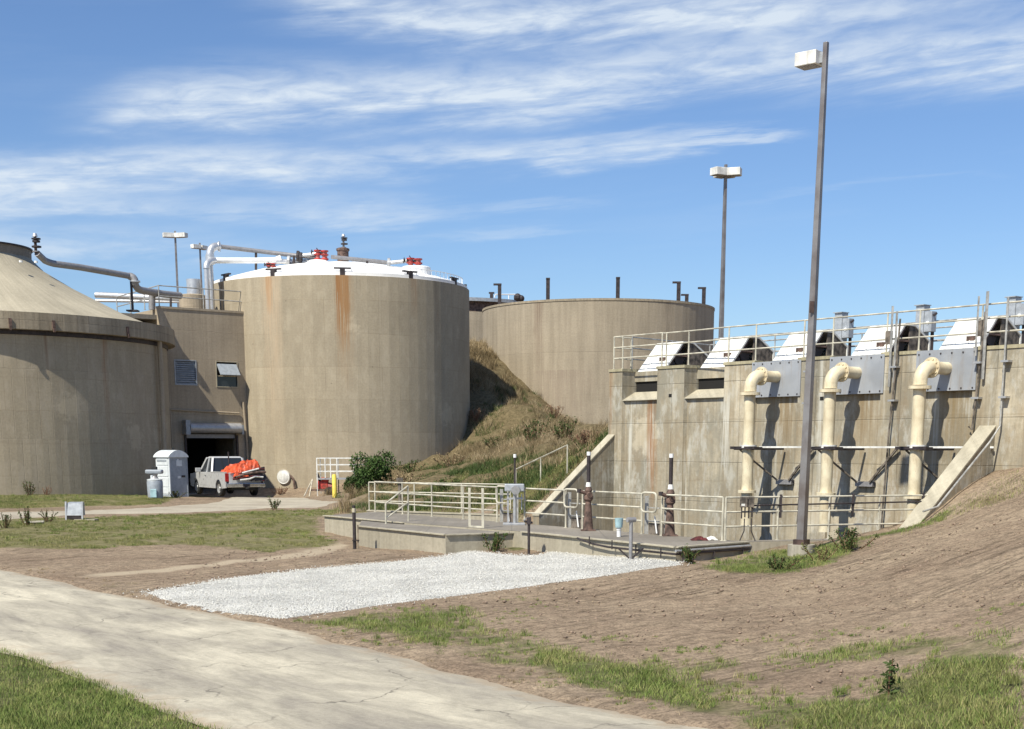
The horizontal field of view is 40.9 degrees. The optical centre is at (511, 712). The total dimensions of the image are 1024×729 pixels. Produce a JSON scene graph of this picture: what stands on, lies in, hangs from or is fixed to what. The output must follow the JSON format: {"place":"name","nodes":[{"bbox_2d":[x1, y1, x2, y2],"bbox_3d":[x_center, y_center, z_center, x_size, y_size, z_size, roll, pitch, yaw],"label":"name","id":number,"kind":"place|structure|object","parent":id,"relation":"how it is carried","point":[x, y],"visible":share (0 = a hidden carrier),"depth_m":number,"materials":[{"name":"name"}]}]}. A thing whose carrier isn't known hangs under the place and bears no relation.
{"place":"outdoors","nodes":[
{"label":"outdoors","id":0,"kind":"place"},
{"bbox_2d":[0,617,454,728],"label":"grass","id":1,"kind":"structure","parent":0,"point":[15,682],"depth_m":17.27,"materials":[{"name":"green plant"}]},
{"bbox_2d":[0,570,706,728],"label":"road","id":2,"kind":"structure","parent":0,"point":[217,670],"depth_m":18.80,"materials":[{"name":"concrete"}]},
{"bbox_2d":[0,340,1023,728],"bbox_3d":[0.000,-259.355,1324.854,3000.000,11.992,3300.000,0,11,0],"label":"ground","id":3,"kind":"structure","parent":0,"point":[934,596],"depth_m":24.68,"materials":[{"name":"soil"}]},
{"bbox_2d":[65,502,97,520],"bbox_3d":[-15.864,-7.398,50.644,1.080,0.784,0.550,0,11,0],"label":"grey vent box","id":4,"kind":"object","parent":3,"relation":"on","point":[74,508],"visible":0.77,"depth_m":50.45,"materials":[{"name":"paint"}]},
{"bbox_2d":[0,233,174,495],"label":"storage tank","id":5,"kind":"object","parent":3,"relation":"on","point":[84,399],"visible":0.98,"depth_m":67.98,"materials":[{"name":"concrete"}]},
{"bbox_2d":[145,467,163,497],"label":"hand wash station","id":6,"kind":"object","parent":3,"relation":"on","point":[154,486],"visible":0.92,"depth_m":65.58,"materials":[{"name":"grey plastic"}]},
{"bbox_2d":[0,496,336,519],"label":"yard drive","id":7,"kind":"structure","parent":3,"relation":"on","point":[240,503],"depth_m":59.95,"materials":[{"name":"concrete"}]},
{"bbox_2d":[190,456,264,495],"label":"pickup truck","id":8,"kind":"object","parent":7,"relation":"on","point":[208,474],"visible":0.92,"depth_m":71.61,"materials":[{"name":"silver metal"}]},
{"bbox_2d":[221,459,259,477],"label":"orange tarp","id":9,"kind":"object","parent":8,"relation":"in","point":[239,467],"visible":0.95,"depth_m":70.18,"materials":[{"name":"plastic"}]},
{"bbox_2d":[228,452,267,480],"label":"scrap load","id":10,"kind":"object","parent":8,"relation":"in","point":[257,474],"visible":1,"depth_m":70.02,"materials":[{"name":"metal"}]},
{"bbox_2d":[0,494,337,546],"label":"dry grass","id":11,"kind":"structure","parent":3,"relation":"on","point":[22,540],"depth_m":46.33,"materials":[{"name":"plant"}]},
{"bbox_2d":[153,448,188,496],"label":"portable toilet","id":12,"kind":"object","parent":3,"relation":"on","point":[172,464],"visible":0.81,"depth_m":67.86,"materials":[{"name":"grey plastic"}]},
{"bbox_2d":[170,457,186,494],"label":"door","id":13,"kind":"structure","parent":12,"relation":"in","point":[177,465],"depth_m":67.96,"materials":[{"name":"grey plastic"}]},
{"bbox_2d":[162,231,187,306],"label":"lamp post","id":14,"kind":"object","parent":3,"relation":"on","point":[174,235],"visible":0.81,"depth_m":114.36,"materials":[{"name":"metal"}]},
{"bbox_2d":[122,306,248,494],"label":"connector building","id":15,"kind":"structure","parent":3,"relation":"on","point":[206,376],"depth_m":81.43,"materials":[{"name":"paint"}]},
{"bbox_2d":[35,251,182,311],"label":"gas pipe","id":16,"kind":"object","parent":15,"relation":"on","point":[131,277],"visible":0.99,"depth_m":76.37,"materials":[{"name":"metal"}]},
{"bbox_2d":[94,292,178,306],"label":"header pipe","id":17,"kind":"object","parent":15,"relation":"on","point":[110,296],"visible":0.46,"depth_m":87.75,"materials":[{"name":"metal"}]},
{"bbox_2d":[116,285,241,312],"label":"railing","id":18,"kind":"object","parent":15,"relation":"on","point":[144,299],"visible":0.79,"depth_m":80.77,"materials":[{"name":"grey metal"}]},
{"bbox_2d":[179,279,205,308],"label":"roof vent","id":19,"kind":"object","parent":15,"relation":"on","point":[191,303],"visible":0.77,"depth_m":82.70,"materials":[{"name":"paint"}]},
{"bbox_2d":[182,420,243,486],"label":"roll door","id":20,"kind":"structure","parent":15,"relation":"in","point":[188,428],"depth_m":81.70,"materials":[{"name":"metal"}]},
{"bbox_2d":[215,361,239,387],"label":"window","id":21,"kind":"structure","parent":15,"relation":"in","point":[227,374],"depth_m":82.16,"materials":[{"name":"glass"}]},
{"bbox_2d":[190,243,207,293],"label":"lamp post","id":22,"kind":"object","parent":3,"relation":"on","point":[199,246],"visible":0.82,"depth_m":129.10,"materials":[{"name":"metal"}]},
{"bbox_2d":[0,494,511,551],"bbox_3d":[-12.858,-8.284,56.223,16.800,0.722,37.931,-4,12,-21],"label":"grass","id":23,"kind":"structure","parent":3,"relation":"on","point":[92,503],"depth_m":48.07,"materials":[{"name":"green plant"}]},
{"bbox_2d":[304,473,331,496],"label":"red pump","id":24,"kind":"object","parent":3,"relation":"on","point":[322,487],"visible":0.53,"depth_m":76.12,"materials":[{"name":"metal"}]},
{"bbox_2d":[214,234,469,488],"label":"digester tank","id":25,"kind":"object","parent":3,"relation":"on","point":[343,359],"visible":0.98,"depth_m":82.12,"materials":[{"name":"concrete"}]},
{"bbox_2d":[203,241,406,309],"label":"roof pipework","id":26,"kind":"object","parent":25,"relation":"on","point":[211,260],"visible":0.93,"depth_m":83.76,"materials":[{"name":"metal"}]},
{"bbox_2d":[351,264,462,283],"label":"railing","id":27,"kind":"object","parent":25,"relation":"on","point":[410,270],"visible":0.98,"depth_m":82.37,"materials":[{"name":"metal"}]},
{"bbox_2d":[316,458,369,495],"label":"access platform","id":28,"kind":"structure","parent":3,"relation":"on","point":[330,471],"depth_m":75.83,"materials":[{"name":"metal"}]},
{"bbox_2d":[342,475,364,490],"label":"bush","id":29,"kind":"object","parent":3,"relation":"on","point":[348,480],"visible":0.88,"depth_m":74.50,"materials":[{"name":"green plant"}]},
{"bbox_2d":[352,505,358,548],"bbox_3d":[-4.471,-5.244,39.311,0.204,1.371,0.128,0,11,0],"label":"post","id":30,"kind":"object","parent":3,"relation":"on","point":[354,540],"visible":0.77,"depth_m":39.29,"materials":[{"name":"metal"}]},
{"bbox_2d":[349,449,396,488],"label":"bush","id":31,"kind":"object","parent":3,"relation":"on","point":[375,469],"visible":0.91,"depth_m":74.86,"materials":[{"name":"green plant"}]},
{"bbox_2d":[382,472,425,486],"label":"weed","id":32,"kind":"object","parent":3,"relation":"on","point":[404,479],"visible":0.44,"depth_m":65.12,"materials":[{"name":"plant"}]},
{"bbox_2d":[123,550,690,621],"bbox_3d":[-2.302,-3.222,31.379,12.618,0.457,8.730,-9,14,-39],"label":"gravel bed","id":33,"kind":"object","parent":3,"relation":"on","point":[487,587],"visible":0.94,"depth_m":29.27,"materials":[{"name":"grey gravel"}]},
{"bbox_2d":[618,517,643,558],"bbox_3d":[2.807,-4.038,32.460,0.621,1.153,0.172,-2,11,-12],"label":"post","id":34,"kind":"object","parent":33,"relation":"on","point":[630,520],"visible":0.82,"depth_m":32.42,"materials":[{"name":"metal"}]},
{"bbox_2d":[395,459,427,473],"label":"weed","id":35,"kind":"object","parent":3,"relation":"on","point":[409,467],"visible":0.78,"depth_m":79.18,"materials":[{"name":"green plant"}]},
{"bbox_2d":[366,510,499,521],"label":"channel wall","id":36,"kind":"structure","parent":3,"relation":"on","point":[487,517],"depth_m":47.74,"materials":[{"name":"concrete"}]},
{"bbox_2d":[368,482,510,512],"bbox_3d":[-2.621,-7.603,48.490,6.005,1.021,0.102,6,13,29],"label":"railing","id":37,"kind":"object","parent":36,"relation":"on","point":[369,500],"visible":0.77,"depth_m":48.34,"materials":[{"name":"beige metal"}]},
{"bbox_2d":[433,452,466,466],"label":"weed","id":38,"kind":"object","parent":3,"relation":"on","point":[448,460],"visible":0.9,"depth_m":79.58,"materials":[{"name":"plant"}]},
{"bbox_2d":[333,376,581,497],"bbox_3d":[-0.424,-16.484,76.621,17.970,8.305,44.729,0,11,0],"label":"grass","id":39,"kind":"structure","parent":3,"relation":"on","point":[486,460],"depth_m":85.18,"materials":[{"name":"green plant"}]},
{"bbox_2d":[321,333,608,513],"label":"dry grass","id":40,"kind":"structure","parent":3,"relation":"on","point":[345,503],"depth_m":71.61,"materials":[{"name":"plant"}]},
{"bbox_2d":[333,404,607,513],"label":"grass","id":41,"kind":"structure","parent":3,"relation":"on","point":[525,481],"depth_m":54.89,"materials":[{"name":"green plant"}]},
{"bbox_2d":[481,531,507,551],"bbox_3d":[-0.504,-4.612,37.130,0.765,0.645,0.769,4,12,18],"label":"weed","id":42,"kind":"object","parent":3,"relation":"on","point":[496,543],"visible":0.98,"depth_m":37.10,"materials":[{"name":"green plant"}]},
{"bbox_2d":[469,292,523,340],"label":"covered tank","id":43,"kind":"object","parent":3,"relation":"on","point":[477,305],"visible":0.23,"depth_m":124.73,"materials":[{"name":"concrete"}]},
{"bbox_2d":[0,503,1023,728],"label":"grass","id":44,"kind":"structure","parent":3,"relation":"on","point":[653,685],"depth_m":16.40,"materials":[{"name":"green plant"}]},
{"bbox_2d":[0,568,1023,728],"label":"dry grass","id":45,"kind":"structure","parent":3,"relation":"on","point":[513,670],"depth_m":19.25,"materials":[{"name":"plant"}]},
{"bbox_2d":[523,517,532,554],"bbox_3d":[0.410,-4.580,35.979,0.274,1.087,0.146,-3,11,-14],"label":"post","id":46,"kind":"object","parent":3,"relation":"on","point":[528,521],"visible":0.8,"depth_m":35.93,"materials":[{"name":"metal"}]},
{"bbox_2d":[520,417,550,443],"bbox_3d":[1.115,-13.235,64.934,1.507,1.613,2.042,0,11,0],"label":"weed","id":47,"kind":"object","parent":3,"relation":"on","point":[531,434],"visible":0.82,"depth_m":64.93,"materials":[{"name":"green plant"}]},
{"bbox_2d":[516,444,567,483],"bbox_3d":[1.016,-8.553,48.611,0.100,1.840,4.007,-5,12,-26],"label":"railing","id":48,"kind":"object","parent":3,"relation":"on","point":[540,461],"visible":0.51,"depth_m":48.50,"materials":[{"name":"beige metal"}]},
{"bbox_2d":[550,415,581,439],"bbox_3d":[2.343,-12.689,61.701,1.290,1.372,1.099,-4,12,-22],"label":"weed","id":49,"kind":"object","parent":3,"relation":"on","point":[563,428],"visible":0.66,"depth_m":61.55,"materials":[{"name":"green plant"}]},
{"bbox_2d":[323,512,833,561],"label":"concrete deck","id":50,"kind":"structure","parent":3,"relation":"on","point":[442,535],"depth_m":37.39,"materials":[{"name":"grey concrete"}]},
{"bbox_2d":[385,485,408,523],"bbox_3d":[-3.529,-6.392,42.173,0.060,1.154,0.970,11,15,43],"label":"stair handrail","id":51,"kind":"object","parent":50,"relation":"on","point":[394,496],"visible":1,"depth_m":42.22,"materials":[{"name":"beige metal"}]},
{"bbox_2d":[374,481,497,521],"bbox_3d":[-2.638,-6.985,45.154,0.112,1.082,7.965,-7,13,-33],"label":"railing","id":52,"kind":"object","parent":50,"relation":"on","point":[431,495],"visible":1,"depth_m":45.01,"materials":[{"name":"metal"}]},
{"bbox_2d":[468,488,483,527],"bbox_3d":[-1.024,-5.840,39.162,0.099,1.120,0.649,-11,15,-44],"label":"gate frame","id":53,"kind":"object","parent":50,"relation":"on","point":[469,506],"visible":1,"depth_m":39.22,"materials":[{"name":"beige metal"}]},
{"bbox_2d":[500,489,517,521],"bbox_3d":[-0.089,-5.677,41.785,0.116,2.200,0.938,-7,13,-33],"label":"slide frame","id":54,"kind":"object","parent":50,"relation":"attached to","point":[503,516],"visible":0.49,"depth_m":41.91,"materials":[{"name":"grey metal"}]},
{"bbox_2d":[503,454,524,524],"bbox_3d":[0.058,-6.563,40.423,0.650,2.058,0.575,0,11,0],"label":"valve stand","id":55,"kind":"object","parent":50,"relation":"on","point":[515,489],"visible":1,"depth_m":40.36,"materials":[{"name":"metal"}]},
{"bbox_2d":[524,488,567,527],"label":"railing","id":56,"kind":"object","parent":50,"relation":"on","point":[565,515],"visible":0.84,"depth_m":39.68,"materials":[{"name":"beige metal"}]},
{"bbox_2d":[563,488,578,526],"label":"loop gate","id":57,"kind":"structure","parent":50,"relation":"on","point":[576,506],"depth_m":38.67,"materials":[{"name":"beige metal"}]},
{"bbox_2d":[567,492,583,527],"bbox_3d":[1.867,-5.119,38.915,0.116,2.200,0.947,-7,13,-33],"label":"slide frame","id":58,"kind":"object","parent":50,"relation":"attached to","point":[571,522],"visible":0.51,"depth_m":39.05,"materials":[{"name":"grey metal"}]},
{"bbox_2d":[577,452,595,530],"bbox_3d":[2.030,-6.053,37.589,0.520,2.140,0.400,0,11,0],"label":"valve pedestal","id":59,"kind":"object","parent":50,"relation":"on","point":[588,499],"visible":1,"depth_m":37.55,"materials":[{"name":"metal"}]},
{"bbox_2d":[581,490,642,533],"bbox_3d":[2.699,-5.464,37.325,0.112,1.082,2.736,-7,13,-33],"label":"railing","id":60,"kind":"object","parent":50,"relation":"on","point":[641,520],"visible":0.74,"depth_m":37.25,"materials":[{"name":"metal"}]},
{"bbox_2d":[615,518,622,536],"bbox_3d":[2.744,-4.755,35.261,0.220,0.480,0.220,0,11,0],"label":"vent pipe","id":61,"kind":"object","parent":50,"relation":"on","point":[618,523],"visible":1,"depth_m":35.18,"materials":[{"name":"white paint"}]},
{"bbox_2d":[641,492,656,533],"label":"loop gate","id":62,"kind":"structure","parent":50,"relation":"on","point":[642,510],"depth_m":35.86,"materials":[{"name":"beige metal"}]},
{"bbox_2d":[644,496,666,534],"bbox_3d":[3.778,-4.574,36.112,0.116,2.200,0.905,-7,13,-33],"label":"slide frame","id":63,"kind":"object","parent":50,"relation":"attached to","point":[652,529],"visible":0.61,"depth_m":36.20,"materials":[{"name":"grey metal"}]},
{"bbox_2d":[577,536,750,561],"bbox_3d":[3.458,-4.010,33.942,2.696,0.619,4.020,-9,14,-40],"label":"drain trough","id":64,"kind":"object","parent":50,"relation":"attached to","point":[713,550],"visible":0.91,"depth_m":32.68,"materials":[{"name":"metal"}]},
{"bbox_2d":[658,454,677,535],"bbox_3d":[4.025,-5.611,35.419,0.520,2.099,0.400,0,11,0],"label":"valve pedestal","id":65,"kind":"object","parent":50,"relation":"on","point":[670,528],"visible":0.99,"depth_m":35.37,"materials":[{"name":"metal"}]},
{"bbox_2d":[659,494,723,540],"bbox_3d":[4.524,-4.943,34.648,0.112,1.082,2.430,-7,13,-33],"label":"railing","id":66,"kind":"object","parent":50,"relation":"on","point":[721,526],"visible":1,"depth_m":34.50,"materials":[{"name":"metal"}]},
{"bbox_2d":[739,497,747,540],"bbox_3d":[5.654,-4.745,33.596,0.183,1.065,0.134,0,11,0],"label":"control station","id":67,"kind":"object","parent":50,"relation":"on","point":[744,502],"visible":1,"depth_m":33.52,"materials":[{"name":"metal"}]},
{"bbox_2d":[747,497,754,540],"bbox_3d":[5.868,-4.755,33.649,0.209,1.066,0.133,0,11,0],"label":"control station","id":68,"kind":"object","parent":50,"relation":"on","point":[750,502],"visible":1,"depth_m":33.62,"materials":[{"name":"metal"}]},
{"bbox_2d":[723,493,927,540],"bbox_3d":[8.544,-4.943,34.549,7.018,1.120,0.140,-3,11,-15],"label":"railing","id":69,"kind":"object","parent":50,"relation":"on","point":[779,505],"visible":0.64,"depth_m":34.30,"materials":[{"name":"metal"}]},
{"bbox_2d":[141,469,1023,688],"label":"soil clods","id":70,"kind":"object","parent":3,"relation":"on","point":[781,619],"visible":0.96,"depth_m":26.14,"materials":[{"name":"brown soil"}]},
{"bbox_2d":[569,429,601,446],"bbox_3d":[3.054,-11.470,57.507,1.438,0.856,1.169,0,11,0],"label":"weed","id":71,"kind":"object","parent":3,"relation":"on","point":[584,439],"visible":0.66,"depth_m":57.31,"materials":[{"name":"plant"}]},
{"bbox_2d":[482,277,714,424],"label":"settling tank","id":72,"kind":"object","parent":3,"relation":"on","point":[556,352],"visible":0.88,"depth_m":96.02,"materials":[{"name":"concrete"}]},
{"bbox_2d":[293,596,1023,728],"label":"grass","id":73,"kind":"structure","parent":3,"relation":"on","point":[716,646],"depth_m":19.91,"materials":[{"name":"green plant"}]},
{"bbox_2d":[679,543,700,563],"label":"weed","id":74,"kind":"object","parent":3,"relation":"on","point":[689,556],"visible":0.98,"depth_m":31.14,"materials":[{"name":"green plant"}]},
{"bbox_2d":[710,164,741,340],"bbox_3d":[8.834,-17.437,57.755,1.338,10.593,1.077,0,11,0],"label":"lamp post","id":75,"kind":"object","parent":3,"relation":"on","point":[725,172],"visible":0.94,"depth_m":57.13,"materials":[{"name":"metal"}]},
{"bbox_2d":[510,632,1022,728],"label":"grass","id":76,"kind":"structure","parent":3,"relation":"on","point":[999,666],"depth_m":15.12,"materials":[{"name":"green plant"}]},
{"bbox_2d":[532,344,1023,540],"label":"pump station wall","id":77,"kind":"structure","parent":3,"relation":"on","point":[690,418],"depth_m":41.22,"materials":[{"name":"concrete"}]},
{"bbox_2d":[638,341,708,371],"bbox_3d":[5.470,-12.039,46.541,2.150,0.974,1.240,-9,14,-38],"label":"pump hood","id":78,"kind":"object","parent":77,"relation":"on","point":[650,363],"visible":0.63,"depth_m":46.23,"materials":[{"name":"metal"}]},
{"bbox_2d":[701,336,774,367],"bbox_3d":[7.284,-11.612,44.345,2.150,0.974,1.240,-9,14,-38],"label":"pump hood","id":79,"kind":"object","parent":77,"relation":"on","point":[716,359],"visible":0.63,"depth_m":44.03,"materials":[{"name":"metal"}]},
{"bbox_2d":[730,367,812,527],"bbox_3d":[7.747,-7.844,40.640,1.697,4.690,1.971,-7,13,-32],"label":"discharge pipe","id":80,"kind":"object","parent":77,"relation":"attached to","point":[760,376],"visible":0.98,"depth_m":40.63,"materials":[{"name":"beige metal"}]},
{"bbox_2d":[632,326,952,368],"bbox_3d":[11.869,-11.013,40.642,3.955,1.211,19.985,-9,14,-38],"label":"railing","id":81,"kind":"object","parent":77,"relation":"on","point":[715,344],"visible":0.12,"depth_m":47.10,"materials":[{"name":"grey metal"}]},
{"bbox_2d":[773,330,847,360],"bbox_3d":[9.129,-11.178,42.111,2.150,0.974,1.240,-9,14,-38],"label":"pump hood","id":82,"kind":"object","parent":77,"relation":"on","point":[791,353],"visible":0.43,"depth_m":41.86,"materials":[{"name":"metal"}]},
{"bbox_2d":[613,300,1023,368],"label":"railing","id":83,"kind":"object","parent":77,"relation":"on","point":[623,347],"visible":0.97,"depth_m":40.37,"materials":[{"name":"grey metal"}]},
{"bbox_2d":[833,312,853,355],"bbox_3d":[10.236,-11.518,42.288,0.370,1.575,0.702,-9,14,-38],"label":"control box","id":84,"kind":"object","parent":77,"relation":"on","point":[844,323],"visible":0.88,"depth_m":42.16,"materials":[{"name":"metal"}]},
{"bbox_2d":[811,362,896,531],"bbox_3d":[9.592,-7.409,38.406,1.697,4.690,1.971,-7,13,-32],"label":"discharge pipe","id":85,"kind":"object","parent":77,"relation":"attached to","point":[840,372],"visible":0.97,"depth_m":38.40,"materials":[{"name":"beige metal"}]},
{"bbox_2d":[714,315,1005,357],"bbox_3d":[11.928,-11.001,40.772,0.096,1.139,16.096,-9,14,-38],"label":"railing","id":86,"kind":"object","parent":77,"relation":"on","point":[854,327],"visible":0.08,"depth_m":42.42,"materials":[{"name":"grey metal"}]},
{"bbox_2d":[880,319,900,528],"bbox_3d":[10.511,-7.971,38.124,0.196,5.702,0.301,-9,14,-38],"label":"conduit","id":87,"kind":"object","parent":77,"relation":"attached to","point":[892,400],"visible":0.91,"depth_m":38.01,"materials":[{"name":"metal"}]},
{"bbox_2d":[885,306,897,386],"bbox_3d":[10.447,-10.082,37.848,0.156,2.150,0.417,-5,12,-24],"label":"junction post","id":88,"kind":"object","parent":87,"relation":"attached to","point":[888,337],"visible":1,"depth_m":37.75,"materials":[{"name":"grey metal"}]},
{"bbox_2d":[851,324,930,355],"bbox_3d":[10.975,-10.743,39.877,2.150,0.974,1.240,-9,14,-38],"label":"pump hood","id":89,"kind":"object","parent":77,"relation":"on","point":[870,347],"visible":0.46,"depth_m":39.61,"materials":[{"name":"metal"}]},
{"bbox_2d":[914,304,937,349],"bbox_3d":[12.081,-11.084,40.054,0.370,1.575,0.702,-9,14,-38],"label":"control box","id":90,"kind":"object","parent":77,"relation":"on","point":[928,316],"visible":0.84,"depth_m":39.92,"materials":[{"name":"metal"}]},
{"bbox_2d":[895,357,993,518],"bbox_3d":[11.425,-6.978,36.187,1.697,4.690,1.971,-7,13,-32],"label":"discharge pipe","id":91,"kind":"object","parent":77,"relation":"attached to","point":[930,367],"visible":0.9,"depth_m":36.12,"materials":[{"name":"beige metal"}]},
{"bbox_2d":[922,297,1011,511],"bbox_3d":[11.495,-7.762,34.498,3.202,5.326,0.221,-9,14,-38],"label":"conduit","id":92,"kind":"object","parent":77,"relation":"attached to","point":[1004,361],"visible":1,"depth_m":35.14,"materials":[{"name":"metal"}]},
{"bbox_2d":[968,312,984,429],"bbox_3d":[12.151,-8.909,35.881,0.196,3.004,0.292,-9,14,-38],"label":"conduit","id":93,"kind":"object","parent":77,"relation":"attached to","point":[979,362],"visible":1,"depth_m":35.84,"materials":[{"name":"metal"}]},
{"bbox_2d":[939,316,1021,349],"bbox_3d":[12.814,-10.310,37.650,2.150,0.974,1.240,-9,14,-38],"label":"pump hood","id":94,"kind":"object","parent":77,"relation":"on","point":[968,341],"visible":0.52,"depth_m":37.39,"materials":[{"name":"metal"}]},
{"bbox_2d":[974,291,988,378],"bbox_3d":[12.206,-9.791,35.696,0.174,2.200,0.339,-8,13,-35],"label":"junction post","id":95,"kind":"object","parent":77,"relation":"attached to","point":[979,325],"visible":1,"depth_m":35.63,"materials":[{"name":"grey metal"}]},
{"bbox_2d":[1004,296,1023,343],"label":"control box","id":96,"kind":"object","parent":77,"relation":"on","point":[1016,309],"visible":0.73,"depth_m":37.71,"materials":[{"name":"metal"}]},
{"bbox_2d":[765,554,808,569],"bbox_3d":[5.752,-3.186,29.382,0.918,0.428,0.739,-4,12,-18],"label":"weed","id":97,"kind":"object","parent":3,"relation":"on","point":[779,564],"visible":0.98,"depth_m":29.25,"materials":[{"name":"green plant"}]},
{"bbox_2d":[787,41,828,555],"bbox_3d":[6.649,-8.969,31.143,0.870,11.552,0.618,9,14,40],"label":"lamp post","id":98,"kind":"object","parent":3,"relation":"on","point":[810,59],"visible":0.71,"depth_m":31.00,"materials":[{"name":"metal"}]},
{"bbox_2d":[800,542,840,561],"bbox_3d":[6.774,-3.482,30.046,0.948,0.488,0.694,0,11,0],"label":"weed","id":99,"kind":"object","parent":3,"relation":"on","point":[820,554],"visible":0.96,"depth_m":30.09,"materials":[{"name":"green plant"}]},
{"bbox_2d":[658,558,1023,728],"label":"dry grass","id":100,"kind":"structure","parent":3,"relation":"on","point":[1012,680],"depth_m":15.03,"materials":[{"name":"plant"}]},
{"bbox_2d":[828,526,879,551],"bbox_3d":[7.664,-3.930,31.381,0.975,0.638,1.122,-9,14,-39],"label":"weed","id":101,"kind":"object","parent":3,"relation":"on","point":[849,541],"visible":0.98,"depth_m":31.28,"materials":[{"name":"green plant"}]},
{"bbox_2d":[877,658,900,695],"bbox_3d":[4.145,-0.361,15.124,0.264,0.493,0.351,0,11,0],"label":"thistle","id":102,"kind":"object","parent":3,"relation":"on","point":[890,681],"visible":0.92,"depth_m":15.10,"materials":[{"name":"green plant"}]},
{"bbox_2d":[901,468,1023,534],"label":"dry grass","id":103,"kind":"structure","parent":3,"relation":"on","point":[988,502],"depth_m":33.18,"materials":[{"name":"brown plant"}]},
{"bbox_2d":[0,0,1023,355],"label":"sky","id":104,"kind":"structure","parent":0,"point":[518,145],"materials":[{"name":"blue"}]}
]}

